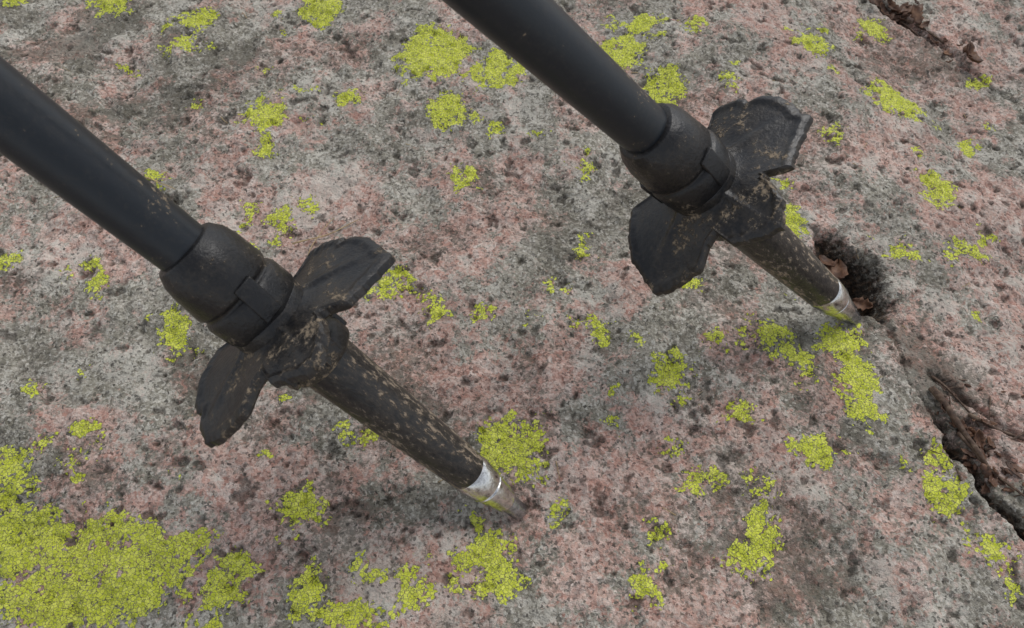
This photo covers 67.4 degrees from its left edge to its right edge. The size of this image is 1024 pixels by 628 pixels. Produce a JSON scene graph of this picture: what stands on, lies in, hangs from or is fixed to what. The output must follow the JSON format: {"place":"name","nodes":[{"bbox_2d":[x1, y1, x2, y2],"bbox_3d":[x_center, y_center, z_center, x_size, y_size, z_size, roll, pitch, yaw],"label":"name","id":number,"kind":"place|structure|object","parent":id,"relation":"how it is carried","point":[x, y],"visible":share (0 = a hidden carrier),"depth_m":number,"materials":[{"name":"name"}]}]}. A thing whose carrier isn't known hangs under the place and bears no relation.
{"place":"outdoors","nodes":[
{"label":"outdoors","id":0,"kind":"place"},
{"bbox_2d":[0,0,1023,627],"bbox_3d":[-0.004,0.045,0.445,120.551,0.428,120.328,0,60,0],"label":"granite rock ground","id":1,"kind":"structure","parent":0,"point":[516,322],"depth_m":0.28,"materials":[{"name":"grey stone"}]},
{"bbox_2d":[0,56,526,519],"bbox_3d":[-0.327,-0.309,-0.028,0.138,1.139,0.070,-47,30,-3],"label":"trekking pole","id":2,"kind":"object","parent":1,"relation":"on","point":[274,323],"visible":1,"depth_m":0.18,"materials":[{"name":"metal"}]},
{"bbox_2d":[442,0,860,324],"bbox_3d":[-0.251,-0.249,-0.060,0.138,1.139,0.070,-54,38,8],"label":"trekking pole","id":3,"kind":"object","parent":1,"relation":"on","point":[703,186],"visible":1,"depth_m":0.21,"materials":[{"name":"metal"}]},
{"bbox_2d":[819,0,1023,536],"bbox_3d":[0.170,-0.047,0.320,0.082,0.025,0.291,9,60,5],"label":"leaf litter","id":4,"kind":"object","parent":1,"relation":"on","point":[837,269],"visible":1,"depth_m":0.30,"materials":[{"name":"brown plant"}]},
{"bbox_2d":[878,5,1023,505],"bbox_3d":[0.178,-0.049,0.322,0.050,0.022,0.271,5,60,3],"label":"twigs","id":5,"kind":"object","parent":1,"relation":"on","point":[962,433],"visible":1,"depth_m":0.26,"materials":[{"name":"brown wood"}]}
]}

